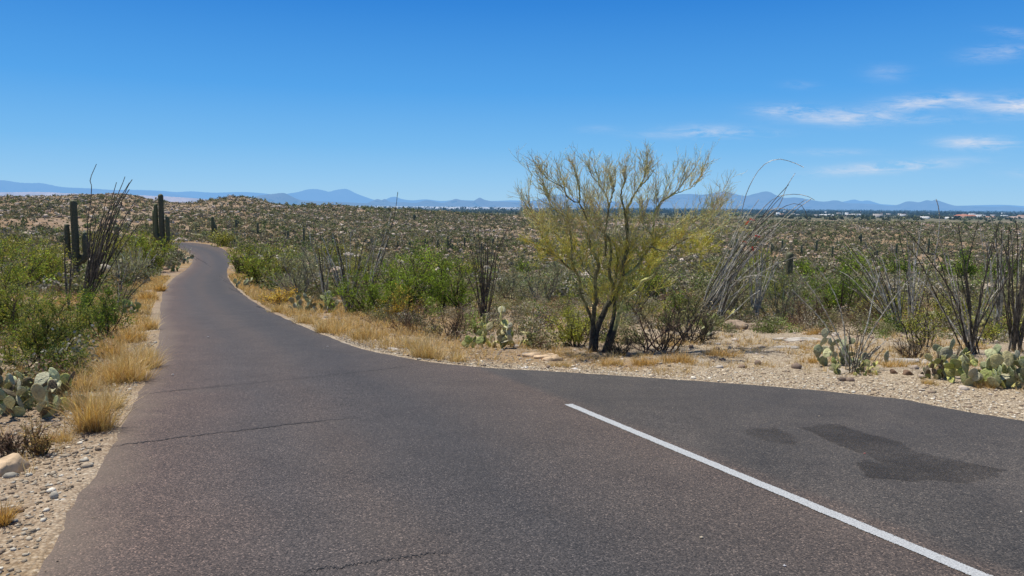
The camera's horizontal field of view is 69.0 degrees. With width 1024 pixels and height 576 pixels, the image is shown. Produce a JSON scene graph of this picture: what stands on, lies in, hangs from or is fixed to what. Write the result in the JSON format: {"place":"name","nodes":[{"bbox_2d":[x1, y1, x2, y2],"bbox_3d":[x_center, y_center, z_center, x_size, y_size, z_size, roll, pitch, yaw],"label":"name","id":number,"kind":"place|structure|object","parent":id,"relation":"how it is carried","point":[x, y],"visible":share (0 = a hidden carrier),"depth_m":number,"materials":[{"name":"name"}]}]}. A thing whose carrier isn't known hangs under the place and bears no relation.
{"place":"outdoors","nodes":[
{"label":"outdoors","id":0,"kind":"place"},
{"bbox_2d":[0,180,203,198],"bbox_3d":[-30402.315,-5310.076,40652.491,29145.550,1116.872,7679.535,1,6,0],"label":"mountain","id":1,"kind":"structure","parent":0,"point":[8,186],"depth_m":39372.00,"materials":[{"name":"stone"}]},
{"bbox_2d":[0,192,207,202],"bbox_3d":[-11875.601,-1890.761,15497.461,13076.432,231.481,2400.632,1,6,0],"label":"distant desert plain","id":2,"kind":"structure","parent":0,"point":[176,199],"depth_m":14834.35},
{"bbox_2d":[129,190,266,198],"bbox_3d":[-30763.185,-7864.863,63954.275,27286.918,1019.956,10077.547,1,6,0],"label":"mountain","id":3,"kind":"structure","parent":0,"point":[206,195],"depth_m":61251.72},
{"bbox_2d":[254,193,384,205],"bbox_3d":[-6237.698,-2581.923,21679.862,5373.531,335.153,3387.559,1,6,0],"label":"mountain","id":4,"kind":"structure","parent":0,"point":[282,198],"depth_m":20734.40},
{"bbox_2d":[288,189,372,202],"bbox_3d":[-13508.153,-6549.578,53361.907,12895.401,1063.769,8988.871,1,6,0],"label":"mountain","id":5,"kind":"structure","parent":0,"point":[342,195],"depth_m":50896.56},
{"bbox_2d":[228,272,501,364],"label":"verge grass","id":6,"kind":"structure","parent":0,"point":[251,291],"depth_m":20.00,"materials":[{"name":"plant"}]},
{"bbox_2d":[369,198,579,206],"bbox_3d":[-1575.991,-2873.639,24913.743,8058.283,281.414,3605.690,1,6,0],"label":"mountain","id":7,"kind":"structure","parent":0,"point":[480,202],"depth_m":23688.51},
{"bbox_2d":[386,194,628,206],"bbox_3d":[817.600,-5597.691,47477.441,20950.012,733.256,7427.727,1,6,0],"label":"mountain","id":8,"kind":"structure","parent":0,"point":[393,199],"depth_m":45518.32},
{"bbox_2d":[0,194,1023,575],"bbox_3d":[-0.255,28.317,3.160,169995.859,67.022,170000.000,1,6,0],"label":"ground","id":9,"kind":"structure","parent":0,"point":[46,544],"depth_m":12.17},
{"bbox_2d":[0,453,30,476],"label":"rock","id":10,"kind":"object","parent":9,"relation":"on","point":[11,462],"visible":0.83,"depth_m":5.78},
{"bbox_2d":[0,494,31,526],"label":"dry grass tuft","id":11,"kind":"object","parent":9,"relation":"on","point":[5,518],"visible":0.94,"depth_m":4.59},
{"bbox_2d":[0,422,41,456],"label":"dead shrub","id":12,"kind":"object","parent":9,"relation":"on","point":[8,449],"visible":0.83,"depth_m":6.26,"materials":[{"name":"brown plant"}]},
{"bbox_2d":[0,233,46,254],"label":"leafy shrub","id":13,"kind":"object","parent":9,"relation":"on","point":[17,243],"visible":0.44,"depth_m":79.23,"materials":[{"name":"green plant"}]},
{"bbox_2d":[0,246,48,331],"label":"leafy shrub","id":14,"kind":"object","parent":9,"relation":"on","point":[16,314],"visible":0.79,"depth_m":17.41,"materials":[{"name":"green plant"}]},
{"bbox_2d":[17,414,58,455],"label":"dead shrub","id":15,"kind":"object","parent":9,"relation":"on","point":[37,448],"visible":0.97,"depth_m":6.28,"materials":[{"name":"brown plant"}]},
{"bbox_2d":[0,234,78,290],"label":"leafy shrub","id":16,"kind":"object","parent":9,"relation":"on","point":[39,269],"visible":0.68,"depth_m":36.85,"materials":[{"name":"green plant"}]},
{"bbox_2d":[0,360,87,417],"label":"prickly pear","id":17,"kind":"object","parent":9,"relation":"on","point":[43,385],"visible":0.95,"depth_m":7.98,"materials":[{"name":"plant"}]},
{"bbox_2d":[22,233,76,286],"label":"leafy shrub","id":18,"kind":"object","parent":9,"relation":"on","point":[53,257],"visible":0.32,"depth_m":39.03,"materials":[{"name":"green plant"}]},
{"bbox_2d":[12,332,93,377],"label":"leafy shrub","id":19,"kind":"object","parent":9,"relation":"on","point":[68,364],"visible":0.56,"depth_m":10.45,"materials":[{"name":"green plant"}]},
{"bbox_2d":[0,270,107,371],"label":"leafy shrub","id":20,"kind":"object","parent":9,"relation":"on","point":[37,340],"visible":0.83,"depth_m":11.30,"materials":[{"name":"green plant"}]},
{"bbox_2d":[64,200,88,276],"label":"saguaro","id":21,"kind":"object","parent":9,"relation":"on","point":[82,257],"visible":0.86,"depth_m":49.85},
{"bbox_2d":[59,350,117,391],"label":"dry grass tuft","id":22,"kind":"object","parent":9,"relation":"on","point":[81,379],"visible":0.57,"depth_m":9.60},
{"bbox_2d":[39,360,149,433],"bbox_3d":[-4.035,0.989,7.139,1.170,0.825,1.190,1,6,0],"label":"dry grass tuft","id":23,"kind":"object","parent":9,"relation":"on","point":[98,420],"visible":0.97,"depth_m":7.16,"materials":[{"name":"plant"}]},
{"bbox_2d":[58,269,139,337],"bbox_3d":[-9.368,0.425,16.707,1.771,1.758,1.584,3,7,25],"label":"leafy shrub","id":24,"kind":"object","parent":9,"relation":"on","point":[102,320],"visible":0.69,"depth_m":16.70,"materials":[{"name":"green plant"}]},
{"bbox_2d":[86,224,134,263],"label":"leafy shrub","id":25,"kind":"object","parent":9,"relation":"on","point":[117,250],"visible":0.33,"depth_m":67.53,"materials":[{"name":"green plant"}]},
{"bbox_2d":[80,164,141,308],"bbox_3d":[-12.839,-1.567,24.255,2.742,4.953,1.473,4,7,27],"label":"ocotillo","id":26,"kind":"object","parent":9,"relation":"on","point":[93,266],"visible":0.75,"depth_m":24.21,"materials":[{"name":"brown plant"}]},
{"bbox_2d":[77,374,144,410],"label":"dry grass tuft","id":27,"kind":"object","parent":9,"relation":"on","point":[106,401],"visible":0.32,"depth_m":8.27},
{"bbox_2d":[81,326,141,358],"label":"dry grass tuft","id":28,"kind":"object","parent":9,"relation":"on","point":[112,350],"visible":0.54,"depth_m":12.96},
{"bbox_2d":[71,329,165,384],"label":"dry grass tuft","id":29,"kind":"object","parent":9,"relation":"on","point":[124,376],"visible":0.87,"depth_m":10.18,"materials":[{"name":"plant"}]},
{"bbox_2d":[0,274,243,474],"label":"verge grass","id":30,"kind":"structure","parent":9,"relation":"on","point":[146,308],"depth_m":21.39,"materials":[{"name":"plant"}]},
{"bbox_2d":[109,322,154,342],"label":"dry grass tuft","id":31,"kind":"object","parent":9,"relation":"on","point":[131,336],"visible":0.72,"depth_m":15.66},
{"bbox_2d":[106,233,161,280],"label":"grey shrub","id":32,"kind":"object","parent":9,"relation":"on","point":[141,264],"visible":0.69,"depth_m":48.26,"materials":[{"name":"green plant"}]},
{"bbox_2d":[108,332,181,368],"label":"dry grass tuft","id":33,"kind":"object","parent":9,"relation":"on","point":[157,364],"visible":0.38,"depth_m":11.61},
{"bbox_2d":[130,229,179,270],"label":"leafy shrub","id":34,"kind":"object","parent":9,"relation":"on","point":[160,263],"visible":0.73,"depth_m":59.41,"materials":[{"name":"green plant"}]},
{"bbox_2d":[152,194,169,248],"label":"saguaro","id":35,"kind":"object","parent":9,"relation":"on","point":[159,229],"visible":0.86,"depth_m":86.02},
{"bbox_2d":[224,239,255,273],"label":"leafy shrub","id":36,"kind":"object","parent":9,"relation":"on","point":[235,264],"visible":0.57,"depth_m":58.70,"materials":[{"name":"green plant"}]},
{"bbox_2d":[221,238,296,285],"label":"leafy shrub","id":37,"kind":"object","parent":9,"relation":"on","point":[254,271],"visible":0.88,"depth_m":44.92,"materials":[{"name":"green plant"}]},
{"bbox_2d":[258,286,297,304],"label":"dry grass tuft","id":38,"kind":"object","parent":9,"relation":"on","point":[279,297],"visible":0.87,"depth_m":30.04,"materials":[{"name":"yellow plant"}]},
{"bbox_2d":[259,239,306,278],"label":"leafy shrub","id":39,"kind":"object","parent":9,"relation":"on","point":[277,261],"visible":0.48,"depth_m":51.89,"materials":[{"name":"green plant"}]},
{"bbox_2d":[259,235,328,294],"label":"grey shrub","id":40,"kind":"object","parent":9,"relation":"on","point":[299,287],"visible":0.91,"depth_m":37.55,"materials":[{"name":"green plant"}]},
{"bbox_2d":[288,290,339,311],"bbox_3d":[-6.973,0.503,26.353,1.756,0.834,0.963,1,6,0],"label":"prickly pear","id":41,"kind":"object","parent":9,"relation":"on","point":[328,301],"visible":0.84,"depth_m":26.14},
{"bbox_2d":[300,231,335,295],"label":"ocotillo","id":42,"kind":"object","parent":9,"relation":"on","point":[321,277],"visible":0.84,"depth_m":34.73,"materials":[{"name":"grey plant"}]},
{"bbox_2d":[313,306,351,333],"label":"dry grass tuft","id":43,"kind":"object","parent":9,"relation":"on","point":[325,329],"visible":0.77,"depth_m":18.09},
{"bbox_2d":[318,233,374,312],"bbox_3d":[-5.845,-0.548,26.549,1.868,2.982,2.365,0,6,-9],"label":"ocotillo","id":44,"kind":"object","parent":9,"relation":"on","point":[341,270],"visible":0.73,"depth_m":26.68,"materials":[{"name":"grey plant"}]},
{"bbox_2d":[347,310,386,339],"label":"dry grass tuft","id":45,"kind":"object","parent":9,"relation":"on","point":[365,333],"visible":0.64,"depth_m":16.68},
{"bbox_2d":[324,266,422,314],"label":"leafy shrub","id":46,"kind":"object","parent":9,"relation":"on","point":[372,295],"visible":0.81,"depth_m":25.45,"materials":[{"name":"green plant"}]},
{"bbox_2d":[365,192,397,305],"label":"ocotillo","id":47,"kind":"object","parent":9,"relation":"on","point":[375,269],"visible":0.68,"depth_m":30.14,"materials":[{"name":"grey plant"}]},
{"bbox_2d":[374,280,423,317],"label":"leafy shrub","id":48,"kind":"object","parent":9,"relation":"on","point":[398,308],"visible":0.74,"depth_m":23.18,"materials":[{"name":"green plant"}]},
{"bbox_2d":[358,301,445,332],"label":"dead shrub","id":49,"kind":"object","parent":9,"relation":"on","point":[392,320],"visible":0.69,"depth_m":18.79,"materials":[{"name":"brown plant"}]},
{"bbox_2d":[359,237,453,312],"bbox_3d":[-3.755,-0.515,27.421,3.299,3.113,2.919,1,6,0],"label":"leafy shrub","id":50,"kind":"object","parent":9,"relation":"on","point":[410,283],"visible":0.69,"depth_m":27.26,"materials":[{"name":"green plant"}]},
{"bbox_2d":[367,242,463,285],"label":"leafy shrub","id":51,"kind":"object","parent":9,"relation":"on","point":[429,269],"visible":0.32,"depth_m":47.28,"materials":[{"name":"green plant"}]},
{"bbox_2d":[400,321,454,359],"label":"dry grass tuft","id":52,"kind":"object","parent":9,"relation":"on","point":[422,352],"visible":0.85,"depth_m":13.21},
{"bbox_2d":[291,205,571,211],"bbox_3d":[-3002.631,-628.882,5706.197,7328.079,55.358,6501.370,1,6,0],"label":"distant woods","id":53,"kind":"object","parent":9,"relation":"on","point":[481,208],"visible":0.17,"depth_m":3756.01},
{"bbox_2d":[413,239,493,310],"bbox_3d":[-2.053,-0.540,28.300,2.688,2.916,2.717,3,7,23],"label":"leafy shrub","id":54,"kind":"object","parent":9,"relation":"on","point":[460,296],"visible":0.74,"depth_m":27.97,"materials":[{"name":"green plant"}]},
{"bbox_2d":[425,292,484,338],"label":"dead shrub","id":55,"kind":"object","parent":9,"relation":"on","point":[456,327],"visible":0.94,"depth_m":16.96,"materials":[{"name":"brown plant"}]},
{"bbox_2d":[464,224,509,322],"bbox_3d":[-0.745,-0.440,22.205,1.358,3.106,1.057,1,6,0],"label":"ocotillo","id":56,"kind":"object","parent":9,"relation":"on","point":[484,292],"visible":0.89,"depth_m":22.18,"materials":[{"name":"grey plant"}]},
{"bbox_2d":[461,306,535,348],"bbox_3d":[-0.249,0.817,15.425,1.554,0.983,1.116,1,6,0],"label":"prickly pear","id":57,"kind":"object","parent":9,"relation":"on","point":[505,335],"visible":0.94,"depth_m":15.19,"materials":[{"name":"plant"}]},
{"bbox_2d":[1,254,1014,329],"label":"dry tussocks","id":58,"kind":"object","parent":9,"relation":"on","point":[340,304],"visible":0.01,"depth_m":30.54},
{"bbox_2d":[489,250,529,299],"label":"grey shrub","id":59,"kind":"object","parent":9,"relation":"on","point":[507,287],"visible":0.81,"depth_m":38.84,"materials":[{"name":"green plant"}]},
{"bbox_2d":[0,237,1022,303],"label":"desert scrub","id":60,"kind":"object","parent":9,"relation":"on","point":[690,281],"visible":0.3,"depth_m":53.04,"materials":[{"name":"plant"}]},
{"bbox_2d":[0,192,1023,281],"bbox_3d":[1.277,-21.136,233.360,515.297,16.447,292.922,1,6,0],"label":"desert scrub","id":61,"kind":"object","parent":9,"relation":"on","point":[39,229],"visible":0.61,"depth_m":202.37,"materials":[{"name":"plant"}]},
{"bbox_2d":[0,280,1023,410],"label":"undergrowth","id":62,"kind":"object","parent":9,"relation":"on","point":[883,328],"visible":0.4,"depth_m":21.66,"materials":[{"name":"plant"}]},
{"bbox_2d":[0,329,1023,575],"bbox_3d":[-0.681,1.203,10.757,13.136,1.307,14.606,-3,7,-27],"label":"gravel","id":63,"kind":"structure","parent":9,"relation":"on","point":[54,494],"depth_m":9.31,"materials":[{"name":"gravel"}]},
{"bbox_2d":[0,193,1023,292],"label":"hillside rocks","id":64,"kind":"object","parent":9,"relation":"on","point":[166,212],"visible":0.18,"depth_m":225.76,"materials":[{"name":"stone"}]},
{"bbox_2d":[0,269,1023,369],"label":"verge grass","id":65,"kind":"structure","parent":9,"relation":"on","point":[894,335],"depth_m":19.39,"materials":[{"name":"plant"}]},
{"bbox_2d":[1,294,1023,394],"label":"scattered stones","id":66,"kind":"object","parent":9,"relation":"on","point":[797,365],"visible":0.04,"depth_m":15.19,"materials":[{"name":"stone"}]},
{"bbox_2d":[2,290,1023,415],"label":"twig litter","id":67,"kind":"object","parent":9,"relation":"on","point":[635,349],"visible":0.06,"depth_m":17.29,"materials":[{"name":"brown plant"}]},
{"bbox_2d":[507,251,570,302],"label":"grey shrub","id":68,"kind":"object","parent":9,"relation":"on","point":[553,282],"visible":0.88,"depth_m":36.55,"materials":[{"name":"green plant"}]},
{"bbox_2d":[538,287,608,346],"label":"leafy shrub","id":69,"kind":"object","parent":9,"relation":"on","point":[573,335],"visible":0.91,"depth_m":15.73,"materials":[{"name":"green plant"}]},
{"bbox_2d":[496,342,697,376],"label":"verge grass","id":70,"kind":"structure","parent":9,"relation":"on","point":[570,353],"depth_m":13.62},
{"bbox_2d":[597,334,635,355],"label":"dead shrub","id":71,"kind":"object","parent":9,"relation":"on","point":[614,349],"visible":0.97,"depth_m":14.07,"materials":[{"name":"brown plant"}]},
{"bbox_2d":[506,139,751,352],"bbox_3d":[2.463,-0.784,14.399,5.167,4.336,3.274,1,6,0],"label":"palo verde tree","id":72,"kind":"object","parent":9,"relation":"on","point":[615,293],"visible":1,"depth_m":14.51,"materials":[{"name":"green plant"}]},
{"bbox_2d":[619,254,674,298],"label":"leafy shrub","id":73,"kind":"object","parent":9,"relation":"on","point":[654,281],"visible":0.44,"depth_m":42.30,"materials":[{"name":"green plant"}]},
{"bbox_2d":[615,285,715,352],"bbox_3d":[3.058,0.752,15.018,2.042,1.826,2.062,-5,9,-42],"label":"dead shrub","id":74,"kind":"object","parent":9,"relation":"on","point":[665,343],"visible":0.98,"depth_m":14.80,"materials":[{"name":"brown plant"}]},
{"bbox_2d":[645,283,707,316],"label":"leafy shrub","id":75,"kind":"object","parent":9,"relation":"on","point":[681,301],"visible":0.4,"depth_m":24.91,"materials":[{"name":"green plant"}]},
{"bbox_2d":[650,276,737,342],"bbox_3d":[3.974,0.505,16.276,1.711,1.745,1.385,-1,7,-17],"label":"dead shrub","id":76,"kind":"object","parent":9,"relation":"on","point":[706,327],"visible":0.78,"depth_m":16.30,"materials":[{"name":"brown plant"}]},
{"bbox_2d":[421,209,1022,222],"bbox_3d":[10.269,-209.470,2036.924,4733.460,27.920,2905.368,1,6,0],"label":"desert scrub","id":77,"kind":"object","parent":9,"relation":"on","point":[864,216],"visible":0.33,"depth_m":1306.29,"materials":[{"name":"plant"}]},
{"bbox_2d":[695,248,769,318],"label":"grey shrub","id":78,"kind":"object","parent":9,"relation":"on","point":[737,300],"visible":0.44,"depth_m":25.48,"materials":[{"name":"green plant"}]},
{"bbox_2d":[713,254,776,324],"bbox_3d":[6.754,0.069,21.936,1.648,2.183,1.306,1,6,0],"label":"ocotillo","id":79,"kind":"object","parent":9,"relation":"on","point":[724,302],"visible":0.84,"depth_m":21.79,"materials":[{"name":"grey plant"}]},
{"bbox_2d":[700,159,813,318],"bbox_3d":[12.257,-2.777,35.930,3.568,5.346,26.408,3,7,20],"label":"ocotillo","id":80,"kind":"object","parent":9,"relation":"on","point":[716,294],"visible":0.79,"depth_m":24.27,"materials":[{"name":"grey plant"}]},
{"bbox_2d":[745,228,785,319],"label":"ocotillo","id":81,"kind":"object","parent":9,"relation":"on","point":[756,304],"visible":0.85,"depth_m":24.76,"materials":[{"name":"grey plant"}]},
{"bbox_2d":[545,207,1023,215],"bbox_3d":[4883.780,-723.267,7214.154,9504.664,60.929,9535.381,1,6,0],"label":"distant woods","id":82,"kind":"object","parent":9,"relation":"on","point":[871,212],"visible":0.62,"depth_m":3509.77,"materials":[{"name":"plant"}]},
{"bbox_2d":[741,234,842,319],"bbox_3d":[9.382,-0.370,25.016,2.521,3.018,2.781,-5,8,-41],"label":"grey shrub","id":83,"kind":"object","parent":9,"relation":"on","point":[782,309],"visible":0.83,"depth_m":24.90,"materials":[{"name":"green plant"}]},
{"bbox_2d":[782,282,851,329],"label":"dead shrub","id":84,"kind":"object","parent":9,"relation":"on","point":[805,311],"visible":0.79,"depth_m":21.40,"materials":[{"name":"brown plant"}]},
{"bbox_2d":[791,240,875,313],"bbox_3d":[11.972,-0.346,27.877,3.010,3.060,3.289,1,6,0],"label":"leafy shrub","id":85,"kind":"object","parent":9,"relation":"on","point":[843,292],"visible":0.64,"depth_m":27.52,"materials":[{"name":"green plant"}]},
{"bbox_2d":[655,328,1023,392],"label":"verge grass","id":86,"kind":"structure","parent":9,"relation":"on","point":[818,342],"depth_m":14.87,"materials":[{"name":"plant"}]},
{"bbox_2d":[813,328,868,366],"bbox_3d":[5.684,1.039,12.972,0.899,0.700,0.527,1,6,0],"label":"prickly pear","id":87,"kind":"object","parent":9,"relation":"on","point":[819,349],"visible":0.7,"depth_m":12.99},
{"bbox_2d":[827,249,876,272],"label":"leafy shrub","id":88,"kind":"object","parent":9,"relation":"on","point":[854,262],"visible":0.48,"depth_m":131.05,"materials":[{"name":"green plant"}]},
{"bbox_2d":[791,256,916,369],"bbox_3d":[5.357,0.443,12.053,2.007,1.949,0.609,0,6,-5],"label":"ocotillo","id":89,"kind":"object","parent":9,"relation":"on","point":[844,348],"visible":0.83,"depth_m":12.13,"materials":[{"name":"grey plant"}]},
{"bbox_2d":[829,357,879,375],"bbox_3d":[5.494,1.255,11.950,0.724,0.323,0.425,4,7,31],"label":"prickly pear","id":90,"kind":"object","parent":9,"relation":"on","point":[835,366],"visible":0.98,"depth_m":11.92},
{"bbox_2d":[826,289,890,323],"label":"dead shrub","id":91,"kind":"object","parent":9,"relation":"on","point":[864,308],"visible":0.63,"depth_m":23.35,"materials":[{"name":"brown plant"}]},
{"bbox_2d":[843,327,883,373],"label":"ocotillo","id":92,"kind":"object","parent":9,"relation":"on","point":[853,362],"visible":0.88,"depth_m":12.00,"materials":[{"name":"grey plant"}]},
{"bbox_2d":[826,238,908,330],"bbox_3d":[9.775,-0.057,20.600,2.387,2.656,1.736,1,6,0],"label":"ocotillo","id":93,"kind":"object","parent":9,"relation":"on","point":[894,306],"visible":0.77,"depth_m":20.57,"materials":[{"name":"grey plant"}]},
{"bbox_2d":[874,251,934,273],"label":"leafy shrub","id":94,"kind":"object","parent":9,"relation":"on","point":[891,265],"visible":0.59,"depth_m":128.97,"materials":[{"name":"green plant"}]},
{"bbox_2d":[869,276,942,347],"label":"open shrub","id":95,"kind":"object","parent":9,"relation":"on","point":[909,323],"visible":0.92,"depth_m":16.18,"materials":[{"name":"green plant"}]},
{"bbox_2d":[892,334,929,358],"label":"dead shrub","id":96,"kind":"object","parent":9,"relation":"on","point":[907,351],"visible":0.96,"depth_m":14.19,"materials":[{"name":"beige plant"}]},
{"bbox_2d":[899,223,940,322],"bbox_3d":[12.624,-0.449,23.007,0.956,3.246,1.587,7,9,44],"label":"ocotillo","id":97,"kind":"object","parent":9,"relation":"on","point":[912,307],"visible":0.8,"depth_m":23.07,"materials":[{"name":"grey plant"}]},
{"bbox_2d":[920,353,945,378],"bbox_3d":[6.316,1.190,11.186,0.507,0.414,0.310,1,6,0],"label":"prickly pear","id":98,"kind":"object","parent":9,"relation":"on","point":[934,363],"visible":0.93,"depth_m":11.17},
{"bbox_2d":[923,339,960,377],"bbox_3d":[6.537,1.079,11.295,0.400,0.637,0.453,1,6,0],"label":"prickly pear","id":99,"kind":"object","parent":9,"relation":"on","point":[947,352],"visible":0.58,"depth_m":11.30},
{"bbox_2d":[898,199,1022,354],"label":"ocotillo","id":100,"kind":"object","parent":9,"relation":"on","point":[970,344],"visible":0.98,"depth_m":14.92,"materials":[{"name":"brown plant"}]},
{"bbox_2d":[932,243,988,278],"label":"leafy shrub","id":101,"kind":"object","parent":9,"relation":"on","point":[971,269],"visible":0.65,"depth_m":106.87,"materials":[{"name":"green plant"}]},
{"bbox_2d":[944,347,1002,385],"bbox_3d":[6.568,1.141,10.588,0.603,0.566,0.765,-5,8,-39],"label":"prickly pear","id":102,"kind":"object","parent":9,"relation":"on","point":[961,363],"visible":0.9,"depth_m":10.57,"materials":[{"name":"plant"}]},
{"bbox_2d":[958,306,1020,343],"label":"open shrub","id":103,"kind":"object","parent":9,"relation":"on","point":[984,333],"visible":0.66,"depth_m":17.09,"materials":[{"name":"green plant"}]},
{"bbox_2d":[979,217,1012,328],"bbox_3d":[13.130,-0.314,20.417,0.755,3.253,1.519,3,7,24],"label":"ocotillo","id":104,"kind":"object","parent":9,"relation":"on","point":[999,304],"visible":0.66,"depth_m":20.46,"materials":[{"name":"grey plant"}]},
{"bbox_2d":[980,344,1023,388],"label":"prickly pear","id":105,"kind":"object","parent":9,"relation":"on","point":[996,358],"visible":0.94,"depth_m":10.34,"materials":[{"name":"plant"}]},
{"bbox_2d":[992,222,1023,351],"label":"ocotillo","id":106,"kind":"object","parent":9,"relation":"on","point":[1015,335],"visible":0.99,"depth_m":15.42,"materials":[{"name":"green plant"}]},
{"bbox_2d":[0,0,1023,205],"label":"sky","id":107,"kind":"structure","parent":0,"point":[889,102],"materials":[{"name":"blue"}]},
{"bbox_2d":[36,230,1023,575],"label":"road","id":108,"kind":"structure","parent":0,"point":[468,470],"depth_m":5.83,"materials":[{"name":"asphalt"}]},
{"bbox_2d":[565,404,992,575],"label":"edge line marking","id":109,"kind":"object","parent":108,"relation":"on","point":[951,563],"visible":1,"depth_m":5.04,"materials":[{"name":"paint"}]},
{"bbox_2d":[595,191,1023,210],"bbox_3d":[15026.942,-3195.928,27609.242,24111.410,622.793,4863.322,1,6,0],"label":"mountain","id":110,"kind":"structure","parent":0,"point":[763,199],"depth_m":26490.41,"materials":[{"name":"stone"}]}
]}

